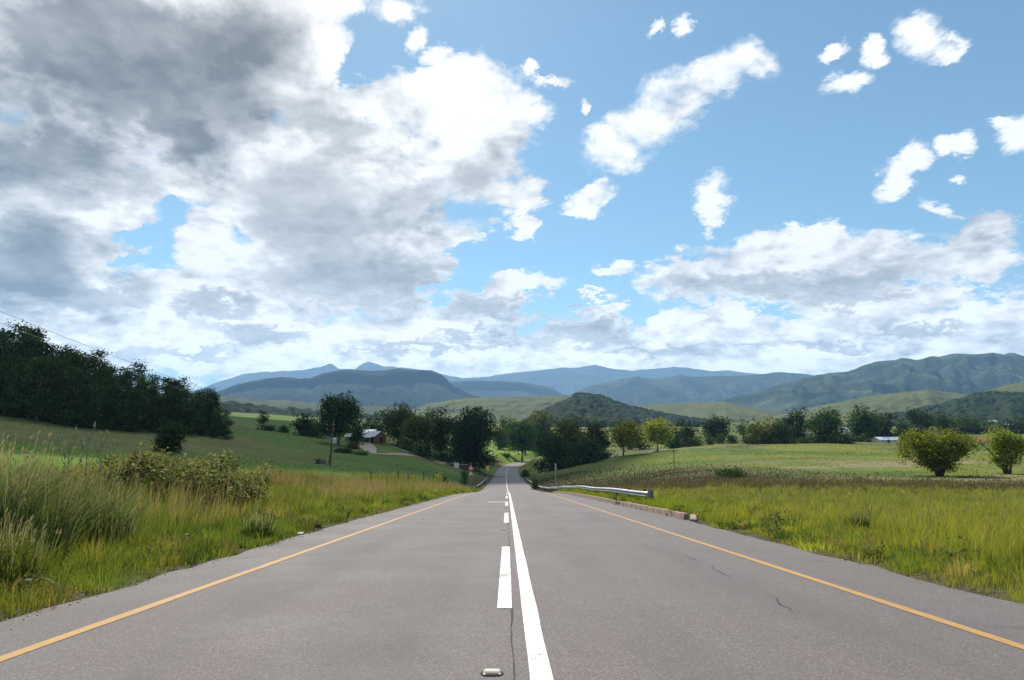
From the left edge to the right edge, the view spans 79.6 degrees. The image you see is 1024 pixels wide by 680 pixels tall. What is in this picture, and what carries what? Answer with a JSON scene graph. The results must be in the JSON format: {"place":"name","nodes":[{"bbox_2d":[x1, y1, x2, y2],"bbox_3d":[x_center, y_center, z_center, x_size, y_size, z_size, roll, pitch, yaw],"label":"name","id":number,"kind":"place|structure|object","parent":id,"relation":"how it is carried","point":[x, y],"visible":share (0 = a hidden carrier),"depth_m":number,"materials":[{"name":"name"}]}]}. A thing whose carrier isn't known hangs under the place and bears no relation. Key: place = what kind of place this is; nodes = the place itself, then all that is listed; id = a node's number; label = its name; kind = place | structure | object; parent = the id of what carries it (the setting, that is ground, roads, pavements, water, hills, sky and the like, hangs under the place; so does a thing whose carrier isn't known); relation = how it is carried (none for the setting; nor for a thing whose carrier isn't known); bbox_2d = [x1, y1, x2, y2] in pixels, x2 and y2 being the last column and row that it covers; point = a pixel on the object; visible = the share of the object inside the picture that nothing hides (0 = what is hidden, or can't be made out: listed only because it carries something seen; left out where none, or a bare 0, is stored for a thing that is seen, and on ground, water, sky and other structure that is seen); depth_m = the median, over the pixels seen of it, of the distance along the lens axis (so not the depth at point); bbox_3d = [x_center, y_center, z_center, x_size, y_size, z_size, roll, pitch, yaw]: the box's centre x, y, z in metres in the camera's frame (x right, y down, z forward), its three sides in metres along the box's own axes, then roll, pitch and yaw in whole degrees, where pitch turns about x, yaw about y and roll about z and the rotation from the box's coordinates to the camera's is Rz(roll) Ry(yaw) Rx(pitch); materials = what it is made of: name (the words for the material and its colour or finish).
{"place":"outdoors","nodes":[
{"label":"outdoors","id":0,"kind":"place"},
{"bbox_2d":[0,507,73,592],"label":"cane grass","id":1,"kind":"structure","parent":0,"point":[20,560],"depth_m":6.92,"materials":[{"name":"plant"}]},
{"bbox_2d":[246,465,307,488],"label":"cane grass","id":2,"kind":"structure","parent":0,"point":[275,478],"depth_m":30.05,"materials":[{"name":"plant"}]},
{"bbox_2d":[91,468,468,526],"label":"seed grass","id":3,"kind":"structure","parent":0,"point":[367,482],"depth_m":28.62,"materials":[{"name":"plant"}]},
{"bbox_2d":[161,394,414,414],"bbox_3d":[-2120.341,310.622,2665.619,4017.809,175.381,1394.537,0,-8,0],"label":"hill","id":4,"kind":"structure","parent":0,"point":[368,409],"depth_m":2509.52,"materials":[{"name":"plant"}]},
{"bbox_2d":[188,400,428,421],"bbox_3d":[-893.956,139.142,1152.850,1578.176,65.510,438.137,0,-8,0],"label":"hill","id":5,"kind":"structure","parent":0,"point":[252,408],"depth_m":1097.15,"materials":[{"name":"plant"}]},
{"bbox_2d":[290,472,338,488],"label":"cane grass","id":6,"kind":"structure","parent":0,"point":[315,477],"depth_m":33.01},
{"bbox_2d":[217,368,483,408],"bbox_3d":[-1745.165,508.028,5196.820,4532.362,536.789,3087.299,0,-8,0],"label":"mountain","id":7,"kind":"structure","parent":0,"point":[416,388],"depth_m":5015.89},
{"bbox_2d":[358,443,488,466],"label":"farm track","id":8,"kind":"structure","parent":0,"point":[367,446],"depth_m":221.57,"materials":[{"name":"soil"}]},
{"bbox_2d":[192,362,754,394],"bbox_3d":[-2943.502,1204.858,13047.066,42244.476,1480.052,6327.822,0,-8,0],"label":"mountains","id":9,"kind":"structure","parent":0,"point":[564,380],"depth_m":12705.92,"materials":[{"name":"stone"}]},
{"bbox_2d":[412,395,570,422],"bbox_3d":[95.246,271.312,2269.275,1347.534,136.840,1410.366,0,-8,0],"label":"hill","id":10,"kind":"structure","parent":0,"point":[520,407],"depth_m":2032.48,"materials":[{"name":"green plant"}]},
{"bbox_2d":[450,380,568,397],"bbox_3d":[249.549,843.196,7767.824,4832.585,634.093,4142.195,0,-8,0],"label":"mountain","id":11,"kind":"structure","parent":0,"point":[481,388],"depth_m":7451.70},
{"bbox_2d":[0,460,1023,679],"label":"road","id":12,"kind":"structure","parent":0,"point":[414,596],"depth_m":5.78,"materials":[{"name":"asphalt"}]},
{"bbox_2d":[0,490,487,661],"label":"edge line","id":13,"kind":"object","parent":12,"relation":"on","point":[60,637],"visible":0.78,"depth_m":6.11,"materials":[{"name":"yellow paint"}]},
{"bbox_2d":[497,546,511,607],"bbox_3d":[-0.093,3.205,8.653,0.145,0.459,5.600,0,-8,0],"label":"lane marking","id":14,"kind":"object","parent":12,"relation":"on","point":[504,596],"visible":1,"depth_m":7.46,"materials":[{"name":"white paint"}]},
{"bbox_2d":[0,495,1020,629],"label":"roadside gravel","id":15,"kind":"structure","parent":12,"relation":"on","point":[394,510],"depth_m":11.01,"materials":[{"name":"gravel"}]},
{"bbox_2d":[506,465,553,679],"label":"line","id":16,"kind":"object","parent":12,"relation":"on","point":[539,665],"visible":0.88,"depth_m":5.40,"materials":[{"name":"white paint"}]},
{"bbox_2d":[527,490,1023,648],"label":"edge line","id":17,"kind":"object","parent":12,"relation":"on","point":[981,633],"visible":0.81,"depth_m":6.50,"materials":[{"name":"yellow paint"}]},
{"bbox_2d":[0,412,1023,621],"bbox_3d":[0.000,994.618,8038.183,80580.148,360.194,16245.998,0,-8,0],"label":"ground","id":18,"kind":"structure","parent":0,"point":[285,448],"depth_m":154.02,"materials":[{"name":"plant"}]},
{"bbox_2d":[0,337,28,374],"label":"gum tree","id":19,"kind":"object","parent":18,"relation":"on","point":[11,347],"visible":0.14,"depth_m":170.94,"materials":[{"name":"green plant"}]},
{"bbox_2d":[0,328,44,414],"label":"gum tree","id":20,"kind":"object","parent":18,"relation":"on","point":[21,333],"visible":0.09,"depth_m":171.62,"materials":[{"name":"green plant"}]},
{"bbox_2d":[0,355,52,418],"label":"gum tree","id":21,"kind":"object","parent":18,"relation":"on","point":[16,397],"visible":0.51,"depth_m":157.94,"materials":[{"name":"green plant"}]},
{"bbox_2d":[1,338,58,414],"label":"gum tree","id":22,"kind":"object","parent":18,"relation":"on","point":[45,350],"visible":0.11,"depth_m":172.12,"materials":[{"name":"green plant"}]},
{"bbox_2d":[15,325,49,359],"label":"gum tree","id":23,"kind":"object","parent":18,"relation":"on","point":[37,333],"visible":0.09,"depth_m":189.15,"materials":[{"name":"green plant"}]},
{"bbox_2d":[9,354,63,419],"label":"gum tree","id":24,"kind":"object","parent":18,"relation":"on","point":[30,406],"visible":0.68,"depth_m":157.85,"materials":[{"name":"green plant"}]},
{"bbox_2d":[0,429,122,558],"bbox_3d":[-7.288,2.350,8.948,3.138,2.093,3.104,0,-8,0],"label":"cane grass","id":25,"kind":"structure","parent":18,"relation":"on","point":[46,508],"depth_m":8.92,"materials":[{"name":"plant"}]},
{"bbox_2d":[54,431,84,478],"bbox_3d":[-7.806,2.623,10.722,0.495,2.055,0.478,0,-8,0],"label":"seed stalk","id":26,"kind":"object","parent":18,"relation":"on","point":[68,448],"visible":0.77,"depth_m":10.81,"materials":[{"name":"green plant"}]},
{"bbox_2d":[44,363,97,426],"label":"gum tree","id":27,"kind":"object","parent":18,"relation":"on","point":[76,394],"visible":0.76,"depth_m":157.97,"materials":[{"name":"green plant"}]},
{"bbox_2d":[58,348,87,420],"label":"gum tree","id":28,"kind":"object","parent":18,"relation":"on","point":[75,360],"visible":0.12,"depth_m":171.32,"materials":[{"name":"green plant"}]},
{"bbox_2d":[62,376,109,427],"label":"gum tree","id":29,"kind":"object","parent":18,"relation":"on","point":[84,418],"visible":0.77,"depth_m":158.68,"materials":[{"name":"green plant"}]},
{"bbox_2d":[75,422,101,481],"bbox_3d":[-8.514,2.762,12.224,0.512,2.289,0.465,0,-8,0],"label":"seed stalk","id":30,"kind":"object","parent":18,"relation":"on","point":[89,436],"visible":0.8,"depth_m":12.31,"materials":[{"name":"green plant"}]},
{"bbox_2d":[76,355,105,420],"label":"gum tree","id":31,"kind":"object","parent":18,"relation":"on","point":[88,367],"visible":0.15,"depth_m":171.11,"materials":[{"name":"green plant"}]},
{"bbox_2d":[76,347,112,383],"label":"gum tree","id":32,"kind":"object","parent":18,"relation":"on","point":[98,353],"visible":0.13,"depth_m":188.12,"materials":[{"name":"green plant"}]},
{"bbox_2d":[90,430,113,489],"bbox_3d":[-8.878,3.014,13.200,0.498,2.180,0.461,0,-8,0],"label":"seed stalk","id":33,"kind":"object","parent":18,"relation":"on","point":[102,444],"visible":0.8,"depth_m":13.27,"materials":[{"name":"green plant"}]},
{"bbox_2d":[42,461,163,546],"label":"cane grass","id":34,"kind":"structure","parent":18,"relation":"on","point":[115,508],"depth_m":10.44,"materials":[{"name":"plant"}]},
{"bbox_2d":[85,377,123,429],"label":"gum tree","id":35,"kind":"object","parent":18,"relation":"on","point":[101,418],"visible":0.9,"depth_m":159.88,"materials":[{"name":"green plant"}]},
{"bbox_2d":[90,363,121,402],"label":"gum tree","id":36,"kind":"object","parent":18,"relation":"on","point":[107,374],"visible":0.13,"depth_m":172.90,"materials":[{"name":"green plant"}]},
{"bbox_2d":[96,382,131,429],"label":"gum tree","id":37,"kind":"object","parent":18,"relation":"on","point":[116,389],"visible":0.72,"depth_m":161.18,"materials":[{"name":"green plant"}]},
{"bbox_2d":[108,378,143,430],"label":"gum tree","id":38,"kind":"object","parent":18,"relation":"on","point":[125,417],"visible":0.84,"depth_m":162.19,"materials":[{"name":"green plant"}]},
{"bbox_2d":[117,364,139,403],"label":"gum tree","id":39,"kind":"object","parent":18,"relation":"on","point":[129,377],"visible":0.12,"depth_m":175.38,"materials":[{"name":"green plant"}]},
{"bbox_2d":[123,376,155,431],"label":"gum tree","id":40,"kind":"object","parent":18,"relation":"on","point":[141,412],"visible":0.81,"depth_m":164.21,"materials":[{"name":"green plant"}]},
{"bbox_2d":[129,359,156,395],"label":"gum tree","id":41,"kind":"object","parent":18,"relation":"on","point":[141,371],"visible":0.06,"depth_m":188.03,"materials":[{"name":"green plant"}]},
{"bbox_2d":[140,391,168,431],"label":"gum tree","id":42,"kind":"object","parent":18,"relation":"on","point":[153,412],"visible":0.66,"depth_m":165.16,"materials":[{"name":"green plant"}]},
{"bbox_2d":[30,442,282,510],"bbox_3d":[-11.220,4.446,19.483,7.315,2.344,5.633,0,-8,0],"label":"bramble thicket","id":43,"kind":"object","parent":18,"relation":"on","point":[158,468],"visible":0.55,"depth_m":18.97,"materials":[{"name":"green plant"}]},
{"bbox_2d":[145,376,170,429],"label":"gum tree","id":44,"kind":"object","parent":18,"relation":"on","point":[153,391],"visible":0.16,"depth_m":177.00,"materials":[{"name":"green plant"}]},
{"bbox_2d":[150,389,174,432],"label":"gum tree","id":45,"kind":"object","parent":18,"relation":"on","point":[165,407],"visible":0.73,"depth_m":166.03,"materials":[{"name":"green plant"}]},
{"bbox_2d":[147,419,191,452],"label":"round bush","id":46,"kind":"object","parent":18,"relation":"on","point":[172,435],"visible":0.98,"depth_m":113.48,"materials":[{"name":"green plant"}]},
{"bbox_2d":[154,387,196,428],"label":"gum tree","id":47,"kind":"object","parent":18,"relation":"on","point":[179,413],"visible":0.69,"depth_m":167.62,"materials":[{"name":"green plant"}]},
{"bbox_2d":[180,393,206,434],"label":"gum tree","id":48,"kind":"object","parent":18,"relation":"on","point":[190,422],"visible":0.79,"depth_m":168.90,"materials":[{"name":"green plant"}]},
{"bbox_2d":[190,397,208,435],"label":"gum tree","id":49,"kind":"object","parent":18,"relation":"on","point":[200,409],"visible":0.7,"depth_m":170.40,"materials":[{"name":"green plant"}]},
{"bbox_2d":[199,386,224,431],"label":"gum tree","id":50,"kind":"object","parent":18,"relation":"on","point":[209,411],"visible":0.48,"depth_m":182.28,"materials":[{"name":"green plant"}]},
{"bbox_2d":[204,408,224,436],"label":"gum tree","id":51,"kind":"object","parent":18,"relation":"on","point":[215,427],"visible":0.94,"depth_m":170.83,"materials":[{"name":"green plant"}]},
{"bbox_2d":[211,409,234,438],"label":"gum tree","id":52,"kind":"object","parent":18,"relation":"on","point":[225,429],"visible":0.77,"depth_m":172.47,"materials":[{"name":"green plant"}]},
{"bbox_2d":[0,452,482,621],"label":"verge grass","id":53,"kind":"structure","parent":18,"relation":"on","point":[106,564],"depth_m":12.65,"materials":[{"name":"plant"}]},
{"bbox_2d":[238,510,280,541],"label":"cane grass","id":54,"kind":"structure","parent":18,"relation":"on","point":[265,525],"depth_m":12.67,"materials":[{"name":"plant"}]},
{"bbox_2d":[288,412,320,435],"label":"broadleaf tree","id":55,"kind":"object","parent":18,"relation":"on","point":[304,428],"visible":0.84,"depth_m":275.30,"materials":[{"name":"green plant"}]},
{"bbox_2d":[310,389,364,444],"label":"broadleaf tree","id":56,"kind":"object","parent":18,"relation":"on","point":[344,416],"visible":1,"depth_m":225.80,"materials":[{"name":"green plant"}]},
{"bbox_2d":[344,416,368,443],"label":"broadleaf tree","id":57,"kind":"object","parent":18,"relation":"on","point":[358,436],"visible":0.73,"depth_m":245.78,"materials":[{"name":"green plant"}]},
{"bbox_2d":[363,431,387,443],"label":"farmhouse","id":58,"kind":"object","parent":18,"relation":"on","point":[377,437],"visible":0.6,"depth_m":264.26,"materials":[{"name":"red brick"}]},
{"bbox_2d":[363,414,388,431],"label":"broadleaf tree","id":59,"kind":"object","parent":18,"relation":"on","point":[372,425],"visible":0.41,"depth_m":324.85,"materials":[{"name":"green plant"}]},
{"bbox_2d":[372,400,421,445],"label":"broadleaf tree","id":60,"kind":"object","parent":18,"relation":"on","point":[394,420],"visible":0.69,"depth_m":286.34,"materials":[{"name":"green plant"}]},
{"bbox_2d":[396,412,438,449],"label":"broadleaf tree","id":61,"kind":"object","parent":18,"relation":"on","point":[416,429],"visible":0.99,"depth_m":262.19,"materials":[{"name":"green plant"}]},
{"bbox_2d":[409,442,435,458],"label":"shrub","id":62,"kind":"object","parent":18,"relation":"on","point":[428,451],"visible":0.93,"depth_m":261.48,"materials":[{"name":"green plant"}]},
{"bbox_2d":[423,406,455,455],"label":"broadleaf tree","id":63,"kind":"object","parent":18,"relation":"on","point":[440,437],"visible":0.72,"depth_m":280.19,"materials":[{"name":"green plant"}]},
{"bbox_2d":[443,402,510,471],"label":"broadleaf tree","id":64,"kind":"object","parent":18,"relation":"on","point":[472,433],"visible":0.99,"depth_m":255.06,"materials":[{"name":"green plant"}]},
{"bbox_2d":[492,424,509,449],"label":"broadleaf tree","id":65,"kind":"object","parent":18,"relation":"on","point":[499,445],"visible":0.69,"depth_m":490.55,"materials":[{"name":"green plant"}]},
{"bbox_2d":[17,491,1012,591],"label":"verge weeds","id":66,"kind":"object","parent":18,"relation":"on","point":[20,579],"visible":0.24,"depth_m":13.89,"materials":[{"name":"green plant"}]},
{"bbox_2d":[501,417,542,460],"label":"broadleaf tree","id":67,"kind":"object","parent":18,"relation":"on","point":[522,436],"visible":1,"depth_m":429.97,"materials":[{"name":"green plant"}]},
{"bbox_2d":[525,407,555,448],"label":"broadleaf tree","id":68,"kind":"object","parent":18,"relation":"on","point":[537,418],"visible":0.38,"depth_m":512.95,"materials":[{"name":"green plant"}]},
{"bbox_2d":[530,429,576,472],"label":"tree","id":69,"kind":"object","parent":18,"relation":"on","point":[552,449],"visible":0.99,"depth_m":215.52,"materials":[{"name":"green plant"}]},
{"bbox_2d":[548,414,595,465],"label":"broadleaf tree","id":70,"kind":"object","parent":18,"relation":"on","point":[570,430],"visible":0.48,"depth_m":234.65,"materials":[{"name":"green plant"}]},
{"bbox_2d":[569,436,605,465],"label":"broadleaf tree","id":71,"kind":"object","parent":18,"relation":"on","point":[588,449],"visible":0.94,"depth_m":219.86,"materials":[{"name":"green plant"}]},
{"bbox_2d":[527,479,653,498],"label":"guardrail","id":72,"kind":"object","parent":18,"relation":"on","point":[617,490],"visible":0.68,"depth_m":38.06,"materials":[{"name":"metal"}]},
{"bbox_2d":[581,415,618,457],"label":"broadleaf tree","id":73,"kind":"object","parent":18,"relation":"on","point":[597,430],"visible":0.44,"depth_m":240.29,"materials":[{"name":"green plant"}]},
{"bbox_2d":[606,416,643,455],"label":"yellow tree","id":74,"kind":"object","parent":18,"relation":"on","point":[627,435],"visible":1,"depth_m":227.04,"materials":[{"name":"green plant"}]},
{"bbox_2d":[639,415,676,450],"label":"yellow tree","id":75,"kind":"object","parent":18,"relation":"on","point":[657,431],"visible":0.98,"depth_m":241.84,"materials":[{"name":"green plant"}]},
{"bbox_2d":[676,416,705,446],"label":"broadleaf tree","id":76,"kind":"object","parent":18,"relation":"on","point":[689,431],"visible":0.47,"depth_m":299.96,"materials":[{"name":"green plant"}]},
{"bbox_2d":[697,413,735,441],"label":"broadleaf tree","id":77,"kind":"object","parent":18,"relation":"on","point":[716,425],"visible":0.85,"depth_m":343.37,"materials":[{"name":"green plant"}]},
{"bbox_2d":[711,466,749,479],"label":"mound bush","id":78,"kind":"object","parent":18,"relation":"on","point":[729,472],"visible":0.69,"depth_m":78.26,"materials":[{"name":"green plant"}]},
{"bbox_2d":[742,414,787,443],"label":"tree","id":79,"kind":"object","parent":18,"relation":"on","point":[764,431],"visible":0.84,"depth_m":278.90,"materials":[{"name":"green plant"}]},
{"bbox_2d":[530,458,1023,491],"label":"reed grass","id":80,"kind":"structure","parent":18,"relation":"on","point":[692,483],"depth_m":61.22,"materials":[{"name":"plant"}]},
{"bbox_2d":[767,418,802,443],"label":"broadleaf tree","id":81,"kind":"object","parent":18,"relation":"on","point":[787,430],"visible":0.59,"depth_m":278.57,"materials":[{"name":"green plant"}]},
{"bbox_2d":[557,475,1023,603],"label":"verge grass","id":82,"kind":"structure","parent":18,"relation":"on","point":[919,526],"depth_m":14.80,"materials":[{"name":"plant"}]},
{"bbox_2d":[771,406,811,438],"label":"broadleaf tree","id":83,"kind":"object","parent":18,"relation":"on","point":[798,416],"visible":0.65,"depth_m":295.69,"materials":[{"name":"green plant"}]},
{"bbox_2d":[794,406,850,442],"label":"broadleaf tree","id":84,"kind":"object","parent":18,"relation":"on","point":[827,423],"visible":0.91,"depth_m":278.40,"materials":[{"name":"green plant"}]},
{"bbox_2d":[835,431,860,443],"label":"shrub","id":85,"kind":"object","parent":18,"relation":"on","point":[845,438],"visible":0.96,"depth_m":265.39,"materials":[{"name":"green plant"}]},
{"bbox_2d":[842,402,887,440],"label":"broadleaf tree","id":86,"kind":"object","parent":18,"relation":"on","point":[862,424],"visible":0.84,"depth_m":293.64,"materials":[{"name":"green plant"}]},
{"bbox_2d":[869,409,903,437],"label":"broadleaf tree","id":87,"kind":"object","parent":18,"relation":"on","point":[886,423],"visible":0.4,"depth_m":314.47,"materials":[{"name":"green plant"}]},
{"bbox_2d":[889,418,922,433],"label":"broadleaf tree","id":88,"kind":"object","parent":18,"relation":"on","point":[900,427],"visible":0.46,"depth_m":326.26,"materials":[{"name":"green plant"}]},
{"bbox_2d":[902,406,936,433],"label":"leaning tree","id":89,"kind":"object","parent":18,"relation":"on","point":[920,418],"visible":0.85,"depth_m":366.07,"materials":[{"name":"green plant"}]},
{"bbox_2d":[894,425,981,475],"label":"willow tree","id":90,"kind":"object","parent":18,"relation":"on","point":[943,456],"visible":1,"depth_m":89.49,"materials":[{"name":"green plant"}]},
{"bbox_2d":[931,410,958,433],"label":"broadleaf tree","id":91,"kind":"object","parent":18,"relation":"on","point":[942,423],"visible":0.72,"depth_m":374.12,"materials":[{"name":"green plant"}]},
{"bbox_2d":[947,414,979,434],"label":"broadleaf tree","id":92,"kind":"object","parent":18,"relation":"on","point":[963,425],"visible":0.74,"depth_m":459.97,"materials":[{"name":"green plant"}]},
{"bbox_2d":[968,415,1002,434],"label":"broadleaf tree","id":93,"kind":"object","parent":18,"relation":"on","point":[983,426],"visible":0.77,"depth_m":460.60,"materials":[{"name":"green plant"}]},
{"bbox_2d":[973,424,1023,473],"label":"willow tree","id":94,"kind":"object","parent":18,"relation":"on","point":[1005,444],"visible":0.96,"depth_m":97.48,"materials":[{"name":"green plant"}]},
{"bbox_2d":[999,416,1023,433],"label":"broadleaf tree","id":95,"kind":"object","parent":18,"relation":"on","point":[1015,428],"visible":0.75,"depth_m":444.48,"materials":[{"name":"green plant"}]},
{"bbox_2d":[0,0,1023,392],"label":"sky","id":96,"kind":"structure","parent":0,"point":[208,192],"materials":[{"name":"blue"}]},
{"bbox_2d":[521,392,712,427],"bbox_3d":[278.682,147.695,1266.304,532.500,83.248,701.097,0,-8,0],"label":"hill","id":97,"kind":"structure","parent":0,"point":[587,407],"depth_m":1105.16,"materials":[{"name":"plant"}]},
{"bbox_2d":[569,372,813,405],"bbox_3d":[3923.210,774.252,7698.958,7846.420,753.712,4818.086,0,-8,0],"label":"mountain","id":98,"kind":"structure","parent":0,"point":[639,391],"depth_m":7059.49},
{"bbox_2d":[638,402,781,422],"bbox_3d":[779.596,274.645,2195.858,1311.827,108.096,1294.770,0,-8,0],"label":"hill","id":99,"kind":"structure","parent":0,"point":[706,409],"depth_m":1946.68,"materials":[{"name":"green plant"}]},
{"bbox_2d":[842,507,874,530],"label":"cane grass","id":100,"kind":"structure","parent":0,"point":[853,519],"depth_m":14.07,"materials":[{"name":"plant"}]},
{"bbox_2d":[758,389,966,422],"bbox_3d":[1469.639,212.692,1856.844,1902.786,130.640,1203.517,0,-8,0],"label":"hill","id":101,"kind":"structure","parent":0,"point":[893,402],"depth_m":1691.08,"materials":[{"name":"green plant"}]},
{"bbox_2d":[715,353,1023,413],"bbox_3d":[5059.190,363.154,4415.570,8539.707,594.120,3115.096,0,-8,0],"label":"mountain","id":102,"kind":"structure","parent":0,"point":[966,374],"depth_m":3930.99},
{"bbox_2d":[849,391,1023,425],"bbox_3d":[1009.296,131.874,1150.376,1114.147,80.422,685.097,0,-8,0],"label":"hill","id":103,"kind":"structure","parent":0,"point":[985,406],"depth_m":1019.71,"materials":[{"name":"plant"}]},
{"bbox_2d":[984,382,1023,392],"bbox_3d":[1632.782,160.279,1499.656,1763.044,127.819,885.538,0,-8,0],"label":"hill","id":104,"kind":"structure","parent":0,"point":[1018,387],"depth_m":1443.37,"materials":[{"name":"green plant"}]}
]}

